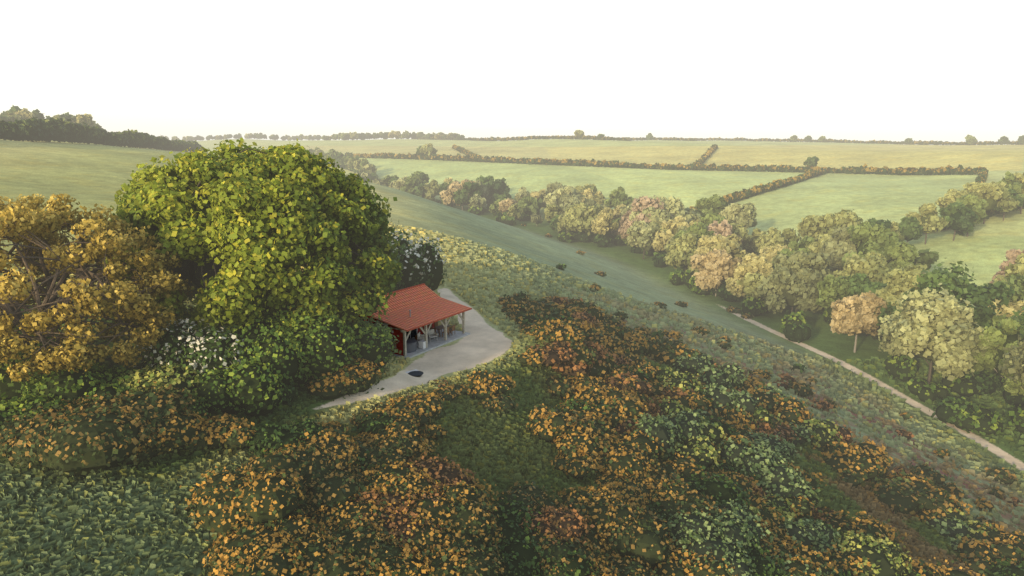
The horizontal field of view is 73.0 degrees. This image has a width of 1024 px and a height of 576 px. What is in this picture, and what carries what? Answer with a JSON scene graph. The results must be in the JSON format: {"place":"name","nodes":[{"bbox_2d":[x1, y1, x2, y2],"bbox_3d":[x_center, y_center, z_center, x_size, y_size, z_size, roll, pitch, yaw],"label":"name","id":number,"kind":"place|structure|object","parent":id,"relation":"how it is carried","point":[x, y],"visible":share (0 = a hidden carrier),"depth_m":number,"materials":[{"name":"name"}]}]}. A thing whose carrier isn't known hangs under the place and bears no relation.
{"place":"outdoors","nodes":[
{"label":"outdoors","id":0,"kind":"place"},
{"bbox_2d":[385,283,471,331],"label":"roof trim","id":1,"kind":"structure","parent":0,"point":[432,321],"depth_m":62.68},
{"bbox_2d":[0,139,1023,575],"bbox_3d":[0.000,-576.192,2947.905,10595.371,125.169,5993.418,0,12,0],"label":"ground terrain","id":2,"kind":"structure","parent":0,"point":[86,175],"depth_m":202.03,"materials":[{"name":"green plant"}]},
{"bbox_2d":[345,312,437,355],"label":"cabin walls","id":3,"kind":"structure","parent":2,"relation":"on","point":[399,344],"depth_m":58.94,"materials":[{"name":"red wood"}]},
{"bbox_2d":[406,328,416,337],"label":"cabin glazing","id":4,"kind":"structure","parent":3,"relation":"in","point":[413,332],"depth_m":64.14,"materials":[{"name":"black glass"}]},
{"bbox_2d":[371,284,469,330],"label":"cabin roof tiles","id":5,"kind":"object","parent":3,"relation":"on","point":[424,304],"visible":0.71,"depth_m":63.07,"materials":[{"name":"red tile"}]},
{"bbox_2d":[408,371,422,376],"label":"puddle","id":6,"kind":"object","parent":2,"relation":"on","point":[416,373],"visible":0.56,"depth_m":53.23,"materials":[{"name":"black liquid"}]},
{"bbox_2d":[394,329,469,358],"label":"porch floor","id":7,"kind":"structure","parent":2,"relation":"on","point":[435,342],"depth_m":62.99,"materials":[{"name":"grey concrete"}]},
{"bbox_2d":[406,338,416,352],"bbox_3d":[-9.170,5.019,60.244,1.800,0.850,1.800,7,14,31],"label":"hot tub","id":8,"kind":"object","parent":7,"relation":"on","point":[411,345],"visible":0.52,"depth_m":59.70,"materials":[{"name":"grey plastic"}]},
{"bbox_2d":[418,340,425,348],"bbox_3d":[-7.837,4.965,61.005,0.590,0.640,0.640,7,14,31],"label":"white furniture box","id":9,"kind":"object","parent":7,"relation":"on","point":[422,344],"visible":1,"depth_m":60.75,"materials":[{"name":"white paint"}]},
{"bbox_2d":[382,312,464,355],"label":"wooden posts","id":10,"kind":"object","parent":7,"relation":"on","point":[425,330],"visible":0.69,"depth_m":60.91,"materials":[{"name":"beige wood"}]},
{"bbox_2d":[417,329,437,339],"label":"armchairs","id":11,"kind":"object","parent":7,"relation":"on","point":[431,333],"visible":0.62,"depth_m":62.90,"materials":[{"name":"beige fabric"}]},
{"bbox_2d":[428,322,454,336],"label":"dining set","id":12,"kind":"object","parent":7,"relation":"on","point":[438,328],"visible":0.69,"depth_m":65.11,"materials":[{"name":"brown wood"}]},
{"bbox_2d":[0,105,1023,575],"bbox_3d":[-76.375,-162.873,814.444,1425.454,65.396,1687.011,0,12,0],"label":"foliage leaves","id":13,"kind":"object","parent":2,"relation":"on","point":[892,289],"visible":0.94,"depth_m":47.30,"materials":[{"name":"green plant"}]},
{"bbox_2d":[0,121,1023,575],"bbox_3d":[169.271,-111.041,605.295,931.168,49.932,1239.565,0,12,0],"label":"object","id":14,"kind":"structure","parent":2,"relation":"on","point":[646,537],"depth_m":42.29,"materials":[{"name":"green plant"}]},
{"bbox_2d":[0,222,1023,575],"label":"grass tussocks","id":15,"kind":"object","parent":2,"relation":"on","point":[920,540],"depth_m":51.66,"materials":[{"name":"green plant"}]},
{"bbox_2d":[0,138,1023,383],"bbox_3d":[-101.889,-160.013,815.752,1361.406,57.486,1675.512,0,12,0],"label":"tree branches","id":16,"kind":"object","parent":2,"relation":"on","point":[50,294],"visible":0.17,"depth_m":40.80,"materials":[{"name":"brown plant"}]},
{"bbox_2d":[0,0,1023,144],"label":"sky","id":17,"kind":"structure","parent":0,"point":[863,70],"materials":[{"name":"white"}]}
]}

